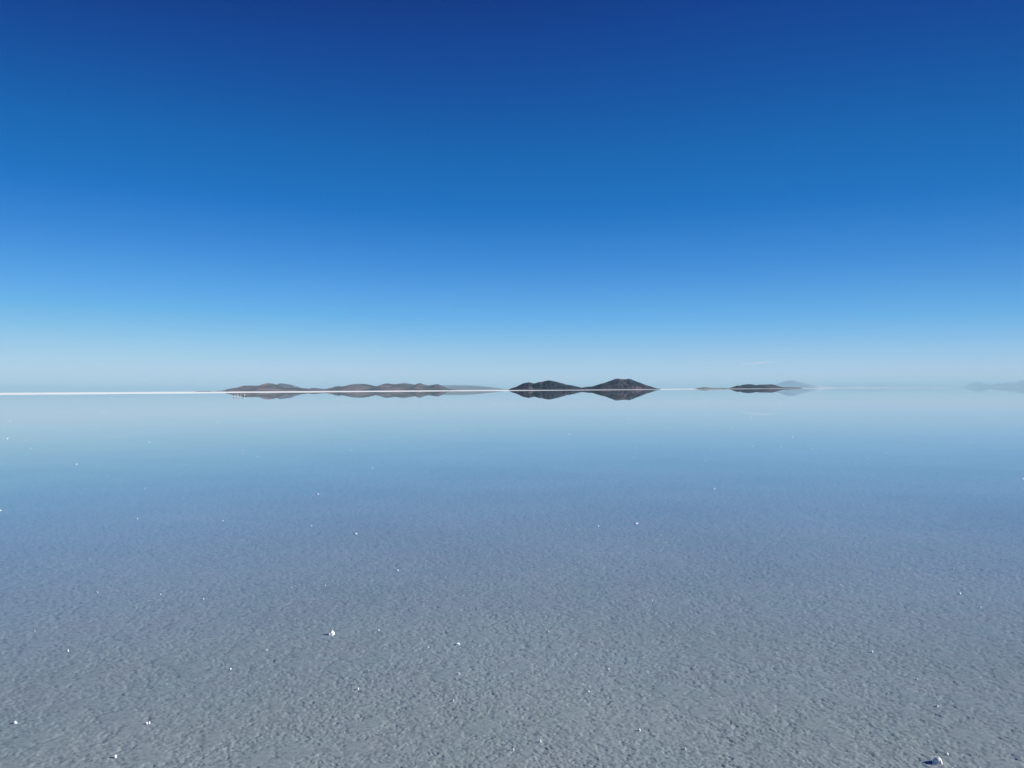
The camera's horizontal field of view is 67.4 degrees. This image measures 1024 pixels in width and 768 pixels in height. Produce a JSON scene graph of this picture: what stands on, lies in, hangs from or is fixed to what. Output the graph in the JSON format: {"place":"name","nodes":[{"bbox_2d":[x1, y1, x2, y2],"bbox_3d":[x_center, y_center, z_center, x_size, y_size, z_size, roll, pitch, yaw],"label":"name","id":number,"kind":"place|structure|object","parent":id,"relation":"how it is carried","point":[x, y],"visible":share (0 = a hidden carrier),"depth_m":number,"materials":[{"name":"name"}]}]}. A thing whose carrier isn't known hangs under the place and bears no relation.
{"place":"outdoors","nodes":[
{"label":"outdoors","id":0,"kind":"place"},
{"bbox_2d":[213,383,329,391],"bbox_3d":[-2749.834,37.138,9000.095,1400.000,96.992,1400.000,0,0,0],"label":"hills left end","id":1,"kind":"structure","parent":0,"point":[268,387],"depth_m":8723.02,"materials":[{"name":"grey stone"}]},
{"bbox_2d":[277,383,299,387],"bbox_3d":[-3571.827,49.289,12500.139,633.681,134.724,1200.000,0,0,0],"label":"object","id":2,"kind":"structure","parent":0,"point":[286,385],"depth_m":12402.30,"materials":[{"name":"grey stone"}]},
{"bbox_2d":[328,383,453,390],"bbox_3d":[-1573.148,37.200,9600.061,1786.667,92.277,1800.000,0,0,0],"label":"hills","id":3,"kind":"structure","parent":0,"point":[386,387],"depth_m":9173.44,"materials":[{"name":"grey stone"}]},
{"bbox_2d":[0,387,933,394],"bbox_3d":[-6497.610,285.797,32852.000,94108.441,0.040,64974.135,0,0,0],"label":"dry salt flat","id":4,"kind":"structure","parent":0,"point":[298,391],"depth_m":1599.24,"materials":[{"name":"white"}]},
{"bbox_2d":[441,385,508,389],"bbox_3d":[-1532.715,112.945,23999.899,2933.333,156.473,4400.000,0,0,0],"label":"ridge","id":5,"kind":"structure","parent":0,"point":[461,387],"depth_m":23092.26,"materials":[{"name":"grey stone"}]},
{"bbox_2d":[0,477,1023,767],"bbox_3d":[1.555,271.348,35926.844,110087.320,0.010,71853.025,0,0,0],"label":"salt floor","id":6,"kind":"structure","parent":0,"point":[768,617],"depth_m":5.56,"materials":[{"name":"white"}]},
{"bbox_2d":[4,500,1018,767],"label":"salt grains","id":7,"kind":"object","parent":6,"relation":"on","point":[570,686],"visible":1,"depth_m":4.63},
{"bbox_2d":[932,756,942,764],"bbox_3d":[1.936,1.715,3.496,0.043,0.041,0.046,-1,0,24],"label":"salt lump","id":8,"kind":"object","parent":6,"relation":"on","point":[937,760],"visible":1,"depth_m":3.48,"materials":[{"name":"white"}]},
{"bbox_2d":[0,387,1023,497],"bbox_3d":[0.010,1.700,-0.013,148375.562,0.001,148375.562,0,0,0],"label":"water","id":9,"kind":"structure","parent":0,"point":[958,437],"depth_m":27.51,"materials":[{"name":"blue liquid"}]},
{"bbox_2d":[0,0,1023,392],"label":"sky","id":10,"kind":"structure","parent":0,"point":[196,195],"materials":[{"name":"blue"}]},
{"bbox_2d":[509,380,592,389],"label":"dark hill","id":11,"kind":"structure","parent":0,"point":[548,385],"depth_m":2957.77,"materials":[{"name":"grey stone"}]},
{"bbox_2d":[583,379,657,389],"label":"peaked hill","id":12,"kind":"structure","parent":0,"point":[622,384],"depth_m":3101.04,"materials":[{"name":"grey stone"}]},
{"bbox_2d":[696,387,731,388],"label":"islet","id":13,"kind":"object","parent":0,"point":[713,388],"visible":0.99,"depth_m":4972.60,"materials":[{"name":"grey stone"}]},
{"bbox_2d":[731,384,794,388],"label":"dark island","id":14,"kind":"structure","parent":0,"point":[752,386],"depth_m":5124.51,"materials":[{"name":"grey stone"}]},
{"bbox_2d":[776,380,832,387],"bbox_3d":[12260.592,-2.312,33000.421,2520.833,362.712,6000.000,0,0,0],"label":"volcano","id":15,"kind":"structure","parent":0,"point":[794,383],"depth_m":31821.19,"materials":[{"name":"blue stone"}]},
{"bbox_2d":[826,383,955,387],"bbox_3d":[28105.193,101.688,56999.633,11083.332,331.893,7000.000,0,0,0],"label":"hills","id":16,"kind":"structure","parent":0,"point":[874,385],"depth_m":55295.31,"materials":[{"name":"blue stone"}]},
{"bbox_2d":[962,382,987,386],"bbox_3d":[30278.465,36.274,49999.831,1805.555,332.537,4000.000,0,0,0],"label":"cone","id":17,"kind":"object","parent":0,"point":[977,384],"visible":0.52,"depth_m":49670.82,"materials":[{"name":"blue stone"}]},
{"bbox_2d":[980,380,1023,386],"bbox_3d":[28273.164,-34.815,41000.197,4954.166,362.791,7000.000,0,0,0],"label":"mountain","id":18,"kind":"structure","parent":0,"point":[1016,384],"depth_m":40761.63,"materials":[{"name":"blue stone"}]}
]}

